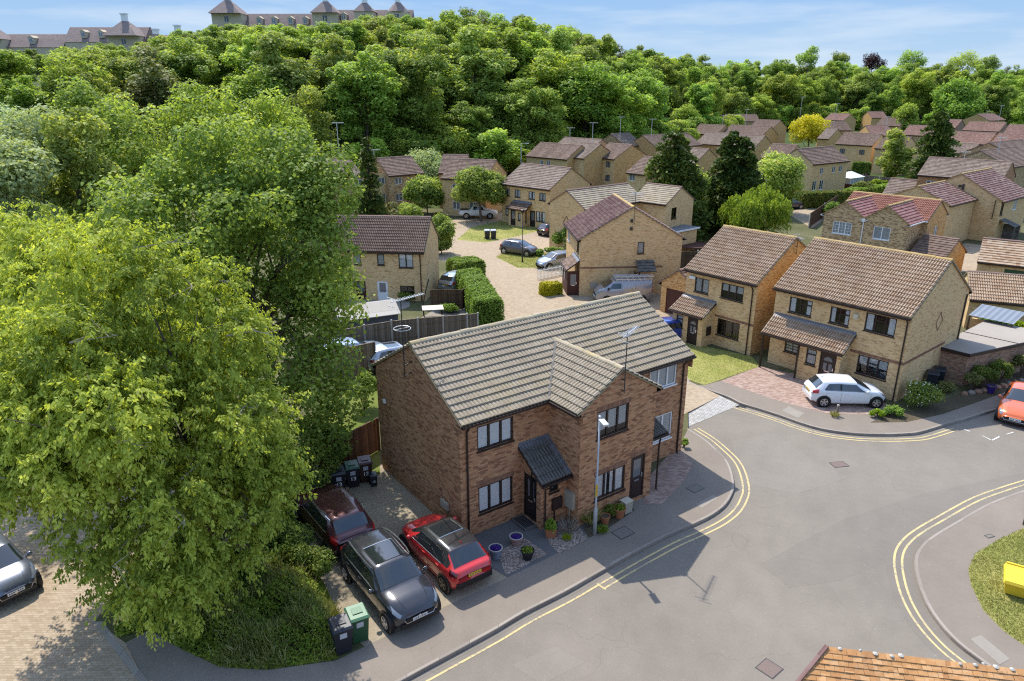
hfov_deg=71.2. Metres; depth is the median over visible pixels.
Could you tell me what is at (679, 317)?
window
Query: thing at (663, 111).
sycamore tree
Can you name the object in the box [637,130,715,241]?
conifer
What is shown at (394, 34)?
sycamore tree
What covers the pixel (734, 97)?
sycamore tree
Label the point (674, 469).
footpath
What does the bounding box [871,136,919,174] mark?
house
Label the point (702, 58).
ash tree
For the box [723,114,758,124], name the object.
house
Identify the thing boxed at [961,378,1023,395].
bed edging
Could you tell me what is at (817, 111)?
understorey tree
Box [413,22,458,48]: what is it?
sycamore tree
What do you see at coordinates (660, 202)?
house
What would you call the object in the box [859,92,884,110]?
sycamore tree
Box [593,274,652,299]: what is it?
panel van
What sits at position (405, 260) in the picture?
window
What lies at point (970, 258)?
driveway
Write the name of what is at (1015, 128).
house
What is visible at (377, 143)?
understorey tree
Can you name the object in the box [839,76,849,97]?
sycamore tree
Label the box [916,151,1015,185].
house
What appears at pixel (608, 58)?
sycamore tree
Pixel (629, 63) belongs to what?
sycamore tree
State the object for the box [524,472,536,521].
door
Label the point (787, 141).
terrain
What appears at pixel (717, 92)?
oak tree
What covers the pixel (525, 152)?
understorey tree
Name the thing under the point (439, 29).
sycamore tree
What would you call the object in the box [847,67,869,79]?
sycamore tree
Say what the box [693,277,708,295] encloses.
window
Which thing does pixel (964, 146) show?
house
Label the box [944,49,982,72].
skyline tree
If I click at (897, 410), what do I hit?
shrub
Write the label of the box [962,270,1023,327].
garage
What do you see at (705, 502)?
paving slab
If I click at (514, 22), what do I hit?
sycamore tree
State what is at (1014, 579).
grit bin
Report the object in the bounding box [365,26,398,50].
ash tree
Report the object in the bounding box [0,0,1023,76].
sky
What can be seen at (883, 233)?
window
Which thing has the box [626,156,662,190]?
house
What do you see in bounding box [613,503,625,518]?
plant pot
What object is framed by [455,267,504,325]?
hedge
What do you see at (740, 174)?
conifer
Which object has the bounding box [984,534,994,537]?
manhole cover
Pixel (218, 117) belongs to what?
sycamore tree
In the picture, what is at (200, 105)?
broadleaf tree
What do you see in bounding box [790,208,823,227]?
driveway
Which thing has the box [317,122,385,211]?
house
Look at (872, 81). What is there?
ash tree
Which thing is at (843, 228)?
window
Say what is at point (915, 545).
road channel
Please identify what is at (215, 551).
shrub
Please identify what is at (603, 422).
street lamp
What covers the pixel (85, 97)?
broadleaf tree
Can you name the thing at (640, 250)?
window
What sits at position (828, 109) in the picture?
understorey tree
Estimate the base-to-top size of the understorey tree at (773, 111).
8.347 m
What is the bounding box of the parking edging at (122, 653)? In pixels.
[93,621,147,680]
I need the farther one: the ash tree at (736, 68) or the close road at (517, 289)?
the ash tree at (736, 68)
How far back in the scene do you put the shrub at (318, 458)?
29.69 m
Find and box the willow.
[716,183,793,232]
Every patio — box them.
[349,299,409,309]
[422,308,468,317]
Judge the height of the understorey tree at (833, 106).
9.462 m
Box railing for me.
[537,265,562,279]
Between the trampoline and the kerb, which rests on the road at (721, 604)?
the kerb
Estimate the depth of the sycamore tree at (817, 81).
311.16 m
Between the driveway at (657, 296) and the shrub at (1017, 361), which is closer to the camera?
the shrub at (1017, 361)
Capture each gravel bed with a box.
[500,537,546,574]
[543,526,586,553]
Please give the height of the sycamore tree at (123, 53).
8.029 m
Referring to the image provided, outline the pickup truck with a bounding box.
[459,204,497,218]
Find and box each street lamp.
[521,209,523,261]
[593,415,608,535]
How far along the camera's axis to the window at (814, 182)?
115.78 m
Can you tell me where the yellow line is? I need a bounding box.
[426,406,1023,680]
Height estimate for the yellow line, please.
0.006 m
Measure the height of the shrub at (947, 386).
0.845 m
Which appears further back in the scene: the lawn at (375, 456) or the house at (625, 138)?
the house at (625, 138)
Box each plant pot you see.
[488,543,502,559]
[509,532,522,546]
[520,546,534,560]
[545,518,556,537]
[600,512,609,524]
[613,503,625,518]
[987,384,996,393]
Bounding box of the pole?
[422,279,428,310]
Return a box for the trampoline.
[682,241,706,250]
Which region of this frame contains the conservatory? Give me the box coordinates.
[844,171,864,188]
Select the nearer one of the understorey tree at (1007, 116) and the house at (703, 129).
the house at (703, 129)
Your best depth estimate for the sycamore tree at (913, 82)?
312.62 m
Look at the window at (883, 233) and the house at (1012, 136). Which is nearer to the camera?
the window at (883, 233)
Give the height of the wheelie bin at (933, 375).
1.088 m
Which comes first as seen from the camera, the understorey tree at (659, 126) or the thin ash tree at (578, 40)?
the understorey tree at (659, 126)
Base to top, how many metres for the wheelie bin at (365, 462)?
1.088 m
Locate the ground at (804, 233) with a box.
[6,209,1023,680]
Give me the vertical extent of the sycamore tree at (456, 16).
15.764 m
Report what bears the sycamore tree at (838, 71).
on the terrain at (787, 141)
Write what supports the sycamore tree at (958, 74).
on the terrain at (787, 141)
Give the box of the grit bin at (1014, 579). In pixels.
[1004,561,1023,597]
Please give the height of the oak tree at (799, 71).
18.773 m
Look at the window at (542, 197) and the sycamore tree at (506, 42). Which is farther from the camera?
the sycamore tree at (506, 42)
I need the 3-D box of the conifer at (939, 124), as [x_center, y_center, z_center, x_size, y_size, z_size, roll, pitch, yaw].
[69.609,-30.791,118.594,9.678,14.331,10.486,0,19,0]
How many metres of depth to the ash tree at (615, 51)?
259.59 m
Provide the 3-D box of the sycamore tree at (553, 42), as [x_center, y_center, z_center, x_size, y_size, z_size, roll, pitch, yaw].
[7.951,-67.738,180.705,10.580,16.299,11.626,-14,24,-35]
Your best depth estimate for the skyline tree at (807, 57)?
345.16 m
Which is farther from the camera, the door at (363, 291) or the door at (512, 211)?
the door at (512, 211)
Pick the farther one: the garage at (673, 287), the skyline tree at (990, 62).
the skyline tree at (990, 62)
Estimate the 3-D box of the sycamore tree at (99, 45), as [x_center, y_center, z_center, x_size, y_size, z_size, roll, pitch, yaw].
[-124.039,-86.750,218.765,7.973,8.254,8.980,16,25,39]
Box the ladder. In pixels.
[615,275,654,277]
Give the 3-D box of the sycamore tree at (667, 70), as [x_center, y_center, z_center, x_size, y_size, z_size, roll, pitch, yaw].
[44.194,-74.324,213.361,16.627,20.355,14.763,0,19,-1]
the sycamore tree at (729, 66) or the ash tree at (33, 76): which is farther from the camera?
the sycamore tree at (729, 66)
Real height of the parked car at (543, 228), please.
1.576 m
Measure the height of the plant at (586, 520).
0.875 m
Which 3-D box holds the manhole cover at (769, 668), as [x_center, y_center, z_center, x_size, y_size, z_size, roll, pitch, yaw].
[7.840,9.989,21.804,0.620,0.011,0.600,-16,25,-37]
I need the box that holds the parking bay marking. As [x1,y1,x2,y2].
[964,429,1013,440]
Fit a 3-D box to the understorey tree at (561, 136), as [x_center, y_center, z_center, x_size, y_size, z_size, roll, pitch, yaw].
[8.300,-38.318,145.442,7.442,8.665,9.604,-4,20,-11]
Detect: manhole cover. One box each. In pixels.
[611,526,634,539]
[686,483,704,492]
[755,658,783,678]
[829,461,848,467]
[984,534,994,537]
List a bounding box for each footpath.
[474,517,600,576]
[644,450,692,503]
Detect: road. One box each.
[408,398,1023,680]
[439,232,719,413]
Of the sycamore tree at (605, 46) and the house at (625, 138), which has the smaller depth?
the house at (625, 138)
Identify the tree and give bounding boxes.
[0,48,35,95]
[0,74,51,121]
[0,98,82,218]
[0,102,39,206]
[0,135,65,229]
[0,198,172,411]
[0,214,318,650]
[12,52,37,89]
[16,49,36,82]
[24,49,42,75]
[32,47,123,112]
[33,53,46,72]
[37,105,121,228]
[39,67,121,130]
[40,71,140,218]
[42,42,121,80]
[52,46,77,61]
[71,88,188,203]
[77,102,376,454]
[78,45,120,74]
[94,42,103,48]
[102,43,120,53]
[103,45,154,113]
[114,42,191,144]
[115,45,134,59]
[128,36,220,110]
[128,42,150,59]
[131,134,162,174]
[150,34,178,82]
[152,78,253,197]
[160,35,218,104]
[168,29,186,42]
[170,33,201,51]
[177,102,244,153]
[179,31,200,43]
[186,32,202,42]
[193,29,239,90]
[205,24,241,71]
[215,63,304,134]
[219,33,268,109]
[225,23,285,75]
[238,27,321,117]
[238,85,314,212]
[262,23,285,31]
[265,25,311,68]
[272,116,320,176]
[278,85,338,157]
[284,24,319,55]
[298,21,339,62]
[305,32,361,133]
[308,33,358,84]
[319,49,405,145]
[330,21,366,61]
[337,137,390,171]
[342,20,376,47]
[347,14,372,24]
[350,43,419,119]
[361,13,399,47]
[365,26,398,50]
[368,14,415,51]
[377,33,464,133]
[380,125,442,158]
[381,24,417,51]
[382,46,427,99]
[387,138,419,156]
[392,14,411,22]
[400,16,425,32]
[400,33,463,116]
[400,174,444,212]
[405,147,441,180]
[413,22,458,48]
[415,21,459,64]
[416,16,433,23]
[419,121,470,156]
[420,53,433,126]
[426,9,481,40]
[426,19,461,35]
[432,212,456,253]
[437,21,518,113]
[439,13,460,23]
[440,132,479,158]
[441,100,493,151]
[448,10,482,26]
[449,163,508,221]
[458,6,492,28]
[465,128,524,171]
[470,19,532,115]
[471,81,532,138]
[473,9,507,29]
[484,132,534,175]
[493,16,553,92]
[500,77,568,149]
[505,30,563,91]
[508,14,532,28]
[514,46,589,124]
[532,118,572,140]
[536,23,565,43]
[543,24,576,46]
[545,25,584,66]
[546,57,627,137]
[547,38,563,54]
[547,131,568,142]
[556,45,614,126]
[565,29,594,48]
[572,34,584,47]
[572,60,613,119]
[579,33,616,70]
[583,75,657,137]
[594,130,618,138]
[602,41,618,56]
[604,55,624,62]
[606,56,616,62]
[615,43,626,60]
[615,53,667,128]
[616,67,672,134]
[625,48,657,59]
[633,53,663,83]
[635,44,652,52]
[640,80,669,127]
[647,55,684,117]
[648,119,679,133]
[660,55,688,119]
[660,118,673,122]
[663,102,705,121]
[665,119,695,136]
[668,82,694,119]
[680,119,700,140]
[684,57,706,86]
[684,83,719,121]
[684,115,706,127]
[685,66,717,110]
[689,165,714,226]
[696,54,712,66]
[697,76,728,113]
[705,116,722,124]
[709,65,724,111]
[709,113,738,126]
[710,64,739,92]
[712,77,732,112]
[716,116,734,126]
[717,86,757,117]
[722,60,748,83]
[724,63,741,111]
[729,70,762,102]
[730,114,744,124]
[733,107,748,113]
[735,59,759,76]
[747,66,760,96]
[750,93,774,118]
[751,107,771,119]
[753,60,768,79]
[754,74,777,100]
[756,147,807,203]
[760,59,792,79]
[761,59,797,76]
[761,71,805,112]
[764,108,780,119]
[774,105,791,127]
[776,105,797,125]
[778,74,814,108]
[782,63,796,76]
[784,76,823,112]
[786,107,806,130]
[788,112,832,147]
[793,63,819,76]
[795,45,819,74]
[801,66,835,101]
[806,75,830,105]
[807,107,826,126]
[809,75,841,111]
[820,61,845,93]
[820,103,840,112]
[821,106,834,119]
[823,61,851,79]
[826,51,850,67]
[830,81,845,105]
[839,71,876,111]
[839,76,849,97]
[840,67,884,111]
[843,62,860,78]
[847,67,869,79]
[847,106,869,128]
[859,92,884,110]
[860,80,881,105]
[861,51,887,72]
[873,65,900,103]
[874,127,915,177]
[876,85,906,111]
[882,64,910,75]
[882,106,896,117]
[885,75,905,104]
[892,102,923,131]
[896,48,929,68]
[899,68,939,114]
[900,63,917,73]
[912,62,931,72]
[917,89,937,115]
[921,110,937,124]
[928,63,942,72]
[929,70,951,101]
[929,75,991,119]
[940,63,961,84]
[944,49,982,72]
[951,70,980,87]
[970,64,996,85]
[978,55,1002,70]
[979,69,1018,107]
[980,79,1019,111]
[991,103,1010,114]
[996,109,1014,124]
[1004,65,1013,86]
[1006,76,1023,109]
[1008,64,1023,76]
[1010,95,1023,123]
[1010,109,1022,123]
[1014,69,1023,99]
[1014,92,1023,121]
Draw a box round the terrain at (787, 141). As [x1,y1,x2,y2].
[14,73,1016,240]
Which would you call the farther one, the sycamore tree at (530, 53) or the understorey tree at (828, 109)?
the understorey tree at (828, 109)
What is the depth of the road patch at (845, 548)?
27.90 m
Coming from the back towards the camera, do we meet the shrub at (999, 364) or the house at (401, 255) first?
the house at (401, 255)
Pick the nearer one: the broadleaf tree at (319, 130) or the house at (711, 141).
the broadleaf tree at (319, 130)
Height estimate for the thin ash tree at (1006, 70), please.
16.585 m
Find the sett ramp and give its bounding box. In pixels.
[688,396,737,426]
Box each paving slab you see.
[696,495,717,507]
[782,406,803,417]
[971,635,1009,664]
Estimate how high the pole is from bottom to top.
2.341 m
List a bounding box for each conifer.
[353,136,386,214]
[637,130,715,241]
[700,130,768,234]
[901,110,961,178]
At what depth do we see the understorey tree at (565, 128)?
146.87 m
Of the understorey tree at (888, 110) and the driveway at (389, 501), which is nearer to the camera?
the driveway at (389, 501)
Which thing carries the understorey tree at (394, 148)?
on the terrain at (787, 141)
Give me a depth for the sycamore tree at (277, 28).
174.51 m
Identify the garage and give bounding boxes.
[658,268,686,313]
[910,234,966,270]
[938,320,1023,385]
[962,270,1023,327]
[976,237,1023,273]
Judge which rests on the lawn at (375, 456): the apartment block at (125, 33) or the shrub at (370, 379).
the shrub at (370, 379)
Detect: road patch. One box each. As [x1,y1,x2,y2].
[512,646,584,680]
[760,473,1023,587]
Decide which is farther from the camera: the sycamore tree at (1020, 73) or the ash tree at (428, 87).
the sycamore tree at (1020, 73)
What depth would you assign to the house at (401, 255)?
58.44 m
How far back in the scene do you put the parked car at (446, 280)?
60.84 m
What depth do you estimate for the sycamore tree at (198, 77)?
128.48 m
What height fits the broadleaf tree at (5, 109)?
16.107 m
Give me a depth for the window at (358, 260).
58.22 m
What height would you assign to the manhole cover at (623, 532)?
0.011 m
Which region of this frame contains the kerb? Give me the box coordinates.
[395,379,1023,680]
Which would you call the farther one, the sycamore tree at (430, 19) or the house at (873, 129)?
the sycamore tree at (430, 19)
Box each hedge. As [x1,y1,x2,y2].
[445,255,485,275]
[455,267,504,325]
[538,280,562,296]
[795,189,852,208]
[843,183,887,192]
[851,161,871,174]
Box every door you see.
[356,281,366,298]
[377,281,388,299]
[511,210,514,224]
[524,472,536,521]
[530,210,534,226]
[568,272,577,294]
[629,453,644,498]
[665,288,684,313]
[686,317,697,344]
[818,352,836,373]
[1004,269,1023,273]
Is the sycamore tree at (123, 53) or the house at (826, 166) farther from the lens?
the sycamore tree at (123, 53)
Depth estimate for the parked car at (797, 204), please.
102.98 m
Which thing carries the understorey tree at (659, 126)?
on the terrain at (787, 141)
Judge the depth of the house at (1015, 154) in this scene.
112.95 m
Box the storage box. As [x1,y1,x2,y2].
[620,496,633,513]
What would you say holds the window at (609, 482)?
in the house at (485, 427)
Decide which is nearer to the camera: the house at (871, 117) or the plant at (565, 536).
the plant at (565, 536)
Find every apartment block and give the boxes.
[0,30,66,62]
[64,13,152,50]
[149,25,180,42]
[208,0,312,29]
[310,0,413,27]
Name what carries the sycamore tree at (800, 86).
on the terrain at (787, 141)
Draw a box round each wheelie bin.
[327,612,353,655]
[330,465,345,486]
[343,459,359,487]
[344,602,369,643]
[356,455,372,482]
[368,471,377,486]
[484,229,489,238]
[490,229,495,238]
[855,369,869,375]
[927,369,939,387]
[934,365,946,383]
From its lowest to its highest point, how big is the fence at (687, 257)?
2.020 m
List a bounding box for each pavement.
[126,430,733,680]
[698,381,1004,433]
[915,490,1023,669]
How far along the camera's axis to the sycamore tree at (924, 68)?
363.12 m
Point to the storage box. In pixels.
(627, 501)
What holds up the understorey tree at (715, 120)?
on the terrain at (787, 141)
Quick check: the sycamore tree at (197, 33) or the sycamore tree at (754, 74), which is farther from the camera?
the sycamore tree at (754, 74)
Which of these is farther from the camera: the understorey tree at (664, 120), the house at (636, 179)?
the understorey tree at (664, 120)
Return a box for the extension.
[670,224,699,250]
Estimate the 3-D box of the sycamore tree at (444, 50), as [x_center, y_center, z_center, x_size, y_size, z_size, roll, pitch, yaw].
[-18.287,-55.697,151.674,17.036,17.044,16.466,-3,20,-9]
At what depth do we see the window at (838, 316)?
41.75 m
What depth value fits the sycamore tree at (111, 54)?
133.22 m
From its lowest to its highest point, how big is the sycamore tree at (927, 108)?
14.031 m
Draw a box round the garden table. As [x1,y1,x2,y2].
[422,305,443,317]
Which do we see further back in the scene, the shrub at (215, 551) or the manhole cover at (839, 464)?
the manhole cover at (839, 464)
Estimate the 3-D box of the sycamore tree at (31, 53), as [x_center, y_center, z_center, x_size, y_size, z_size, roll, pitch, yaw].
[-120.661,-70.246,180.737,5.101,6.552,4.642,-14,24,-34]
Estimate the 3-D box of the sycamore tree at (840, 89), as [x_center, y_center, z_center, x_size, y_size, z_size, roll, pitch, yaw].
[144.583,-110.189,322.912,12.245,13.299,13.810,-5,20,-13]
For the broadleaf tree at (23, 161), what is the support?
on the ground at (804, 233)
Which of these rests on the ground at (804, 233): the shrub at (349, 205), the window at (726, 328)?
the shrub at (349, 205)
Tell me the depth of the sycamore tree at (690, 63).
267.52 m
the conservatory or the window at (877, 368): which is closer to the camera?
the window at (877, 368)
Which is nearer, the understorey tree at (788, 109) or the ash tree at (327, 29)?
the ash tree at (327, 29)
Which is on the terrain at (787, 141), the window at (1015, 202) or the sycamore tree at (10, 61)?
the sycamore tree at (10, 61)
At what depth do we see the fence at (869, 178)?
126.14 m
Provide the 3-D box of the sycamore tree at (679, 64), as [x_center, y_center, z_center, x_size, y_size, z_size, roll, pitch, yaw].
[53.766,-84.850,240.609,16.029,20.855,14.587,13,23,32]
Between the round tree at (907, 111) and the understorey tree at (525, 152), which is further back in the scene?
the round tree at (907, 111)
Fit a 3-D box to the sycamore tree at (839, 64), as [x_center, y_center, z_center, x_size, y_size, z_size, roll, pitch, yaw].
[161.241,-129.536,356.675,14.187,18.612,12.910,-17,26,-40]
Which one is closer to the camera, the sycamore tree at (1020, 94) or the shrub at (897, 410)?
the shrub at (897, 410)
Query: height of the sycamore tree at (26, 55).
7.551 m
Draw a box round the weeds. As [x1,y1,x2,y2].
[183,548,343,668]
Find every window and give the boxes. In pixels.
[121,38,126,43]
[224,16,228,21]
[353,254,361,265]
[377,254,384,265]
[378,177,384,183]
[395,177,401,183]
[396,193,402,200]
[398,254,413,268]
[400,286,414,298]
[453,201,459,208]
[477,416,514,453]
[478,476,514,516]
[505,188,509,196]
[515,189,519,197]
[517,210,526,223]
[529,191,534,199]
[531,472,559,499]
[536,211,544,222]
[539,193,545,201]
[593,465,625,502]
[596,402,629,441]
[605,175,609,181]
[629,174,634,180]
[637,242,643,254]
[650,364,676,388]
[653,411,671,444]
[671,207,676,219]
[677,314,682,328]
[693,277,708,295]
[715,318,739,340]
[719,282,743,303]
[783,341,799,355]
[787,296,812,317]
[804,348,816,367]
[812,181,815,190]
[819,180,822,189]
[827,306,850,327]
[832,221,851,235]
[854,354,888,381]
[862,312,896,338]
[871,226,890,240]
[991,200,1003,218]
[1012,200,1016,210]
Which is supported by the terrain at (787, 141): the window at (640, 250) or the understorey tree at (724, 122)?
the understorey tree at (724, 122)
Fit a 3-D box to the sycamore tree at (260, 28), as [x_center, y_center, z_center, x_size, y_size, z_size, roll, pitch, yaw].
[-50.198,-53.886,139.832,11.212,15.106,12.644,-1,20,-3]
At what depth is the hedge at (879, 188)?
111.29 m
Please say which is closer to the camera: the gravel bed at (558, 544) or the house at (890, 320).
the gravel bed at (558, 544)
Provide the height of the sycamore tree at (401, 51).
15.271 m
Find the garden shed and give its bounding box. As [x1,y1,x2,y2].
[334,299,400,328]
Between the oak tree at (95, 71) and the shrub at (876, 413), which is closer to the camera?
the shrub at (876, 413)
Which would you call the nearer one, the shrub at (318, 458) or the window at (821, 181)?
the shrub at (318, 458)
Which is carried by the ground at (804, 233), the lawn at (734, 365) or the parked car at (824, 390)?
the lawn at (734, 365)
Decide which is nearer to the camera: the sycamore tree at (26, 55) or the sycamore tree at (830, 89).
the sycamore tree at (26, 55)
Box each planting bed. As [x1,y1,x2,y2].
[583,508,633,536]
[872,372,1023,421]
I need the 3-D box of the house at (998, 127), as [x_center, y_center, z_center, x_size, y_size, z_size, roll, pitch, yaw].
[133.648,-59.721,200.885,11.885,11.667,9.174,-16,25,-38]
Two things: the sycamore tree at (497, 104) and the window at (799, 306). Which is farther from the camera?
the sycamore tree at (497, 104)
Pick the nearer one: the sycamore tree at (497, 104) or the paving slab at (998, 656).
the paving slab at (998, 656)
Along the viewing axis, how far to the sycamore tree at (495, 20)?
233.44 m
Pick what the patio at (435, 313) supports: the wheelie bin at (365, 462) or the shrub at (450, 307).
the shrub at (450, 307)
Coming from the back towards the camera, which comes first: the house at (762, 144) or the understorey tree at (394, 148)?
the house at (762, 144)
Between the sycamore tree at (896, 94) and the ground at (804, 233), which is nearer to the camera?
the ground at (804, 233)
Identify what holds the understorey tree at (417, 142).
on the terrain at (787, 141)
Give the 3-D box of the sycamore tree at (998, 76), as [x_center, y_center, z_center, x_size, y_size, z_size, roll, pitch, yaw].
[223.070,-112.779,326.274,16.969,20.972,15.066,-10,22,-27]
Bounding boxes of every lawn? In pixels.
[322,373,379,474]
[457,221,536,241]
[497,253,546,267]
[684,342,758,384]
[968,528,1023,644]
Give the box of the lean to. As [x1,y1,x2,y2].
[966,304,1023,329]
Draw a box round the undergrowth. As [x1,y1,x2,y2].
[109,501,337,669]
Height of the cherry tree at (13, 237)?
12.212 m
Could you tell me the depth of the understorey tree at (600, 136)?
153.02 m
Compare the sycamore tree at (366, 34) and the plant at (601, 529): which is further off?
the sycamore tree at (366, 34)
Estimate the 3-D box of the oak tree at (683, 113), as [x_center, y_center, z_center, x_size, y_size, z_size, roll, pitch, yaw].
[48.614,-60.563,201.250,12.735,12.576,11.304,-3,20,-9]
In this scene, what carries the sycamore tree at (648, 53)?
on the terrain at (787, 141)
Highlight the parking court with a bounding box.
[0,449,186,680]
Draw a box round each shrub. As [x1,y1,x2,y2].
[167,610,212,646]
[186,539,249,583]
[261,518,316,560]
[285,434,341,490]
[287,541,336,576]
[291,591,326,630]
[301,422,355,461]
[339,193,360,214]
[347,369,376,408]
[357,198,398,214]
[397,202,424,215]
[397,291,414,300]
[439,303,459,312]
[536,246,563,256]
[550,227,566,246]
[603,504,616,516]
[681,438,688,447]
[822,201,839,212]
[850,180,876,192]
[869,408,885,417]
[870,178,887,183]
[881,405,904,416]
[903,378,945,406]
[935,380,956,392]
[962,371,984,389]
[971,365,999,386]
[981,318,1010,324]
[988,358,1014,382]
[1011,354,1023,376]
[1013,320,1023,327]
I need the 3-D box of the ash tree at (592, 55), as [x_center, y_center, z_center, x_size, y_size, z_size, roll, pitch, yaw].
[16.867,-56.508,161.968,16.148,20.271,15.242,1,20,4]
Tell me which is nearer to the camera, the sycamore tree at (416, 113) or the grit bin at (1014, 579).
the grit bin at (1014, 579)
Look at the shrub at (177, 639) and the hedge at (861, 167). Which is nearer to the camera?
the shrub at (177, 639)
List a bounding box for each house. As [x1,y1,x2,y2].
[309,214,439,301]
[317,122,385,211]
[365,149,424,205]
[371,291,696,534]
[438,154,469,207]
[440,158,507,217]
[499,163,591,227]
[525,122,597,169]
[547,182,695,249]
[558,127,606,145]
[560,190,686,295]
[574,142,610,186]
[602,143,647,184]
[603,119,638,147]
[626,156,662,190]
[634,128,702,156]
[668,225,806,354]
[687,147,717,177]
[694,115,727,138]
[698,132,728,157]
[723,109,777,142]
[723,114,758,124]
[734,134,771,167]
[752,97,802,143]
[758,237,972,401]
[760,143,799,181]
[787,146,850,193]
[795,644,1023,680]
[816,121,851,145]
[816,128,842,146]
[821,191,948,251]
[823,103,855,131]
[835,117,887,170]
[858,125,889,137]
[860,111,886,128]
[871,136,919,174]
[876,117,905,129]
[882,177,916,193]
[892,167,1023,240]
[903,125,942,156]
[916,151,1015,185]
[936,142,979,157]
[949,113,987,130]
[951,131,997,145]
[958,139,1023,157]
[960,137,1023,188]
[962,107,1007,133]
[963,113,1005,125]
[992,133,1023,141]
[1004,124,1023,133]
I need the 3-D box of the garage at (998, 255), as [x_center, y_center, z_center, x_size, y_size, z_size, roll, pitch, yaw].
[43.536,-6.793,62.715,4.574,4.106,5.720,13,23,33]
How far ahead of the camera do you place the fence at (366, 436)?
33.54 m
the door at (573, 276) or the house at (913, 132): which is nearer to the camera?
the door at (573, 276)
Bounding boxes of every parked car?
[0,533,42,604]
[294,484,374,559]
[314,337,380,350]
[340,527,440,634]
[368,341,404,373]
[399,513,491,594]
[438,270,457,289]
[499,238,537,256]
[535,250,565,269]
[537,222,549,236]
[661,316,681,337]
[785,199,803,208]
[802,373,885,407]
[994,381,1023,425]
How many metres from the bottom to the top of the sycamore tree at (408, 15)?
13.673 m
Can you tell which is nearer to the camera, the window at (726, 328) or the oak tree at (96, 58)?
the window at (726, 328)
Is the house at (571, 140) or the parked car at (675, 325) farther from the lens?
the house at (571, 140)
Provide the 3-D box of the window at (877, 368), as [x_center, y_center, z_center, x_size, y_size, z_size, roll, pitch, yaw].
[20.618,1.469,40.767,0.610,1.920,2.720,-15,25,-37]
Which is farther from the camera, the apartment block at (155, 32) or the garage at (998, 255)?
the apartment block at (155, 32)
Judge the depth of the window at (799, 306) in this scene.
43.56 m
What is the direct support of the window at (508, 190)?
in the house at (533, 190)
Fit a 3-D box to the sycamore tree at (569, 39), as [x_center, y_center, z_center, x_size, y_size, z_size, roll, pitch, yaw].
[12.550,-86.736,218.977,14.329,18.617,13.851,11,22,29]
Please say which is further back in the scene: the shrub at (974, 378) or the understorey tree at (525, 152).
the understorey tree at (525, 152)
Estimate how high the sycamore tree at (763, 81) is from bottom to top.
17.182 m
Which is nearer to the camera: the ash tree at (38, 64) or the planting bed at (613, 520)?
the planting bed at (613, 520)
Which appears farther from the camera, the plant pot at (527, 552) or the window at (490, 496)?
the window at (490, 496)
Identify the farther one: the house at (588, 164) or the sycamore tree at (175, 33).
the sycamore tree at (175, 33)
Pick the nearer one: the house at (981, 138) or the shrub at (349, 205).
the shrub at (349, 205)
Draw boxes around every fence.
[283,342,375,392]
[294,312,478,353]
[318,417,380,483]
[430,288,464,309]
[680,250,699,268]
[808,195,837,227]
[862,175,895,182]
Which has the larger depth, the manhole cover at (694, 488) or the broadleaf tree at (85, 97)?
the broadleaf tree at (85, 97)
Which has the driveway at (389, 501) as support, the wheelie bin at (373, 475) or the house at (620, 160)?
the wheelie bin at (373, 475)
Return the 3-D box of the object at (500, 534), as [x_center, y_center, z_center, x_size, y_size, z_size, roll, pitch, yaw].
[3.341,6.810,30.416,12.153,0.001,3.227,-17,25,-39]
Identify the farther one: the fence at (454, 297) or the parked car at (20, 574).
the fence at (454, 297)
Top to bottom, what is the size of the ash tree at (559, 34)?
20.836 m
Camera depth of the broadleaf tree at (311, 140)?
100.21 m
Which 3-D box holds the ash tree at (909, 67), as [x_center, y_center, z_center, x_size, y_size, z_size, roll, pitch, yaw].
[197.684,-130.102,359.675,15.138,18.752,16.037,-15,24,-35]
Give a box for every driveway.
[302,464,506,646]
[451,212,501,239]
[652,294,672,316]
[721,367,890,413]
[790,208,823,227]
[961,243,980,271]
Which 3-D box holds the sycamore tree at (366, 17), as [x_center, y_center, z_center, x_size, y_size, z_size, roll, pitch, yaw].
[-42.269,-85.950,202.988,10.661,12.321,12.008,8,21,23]
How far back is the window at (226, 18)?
237.82 m
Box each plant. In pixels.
[557,516,578,532]
[561,532,571,540]
[579,505,602,524]
[597,524,610,532]
[830,411,839,416]
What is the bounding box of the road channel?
[409,431,1012,680]
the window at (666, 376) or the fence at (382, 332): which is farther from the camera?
the fence at (382, 332)

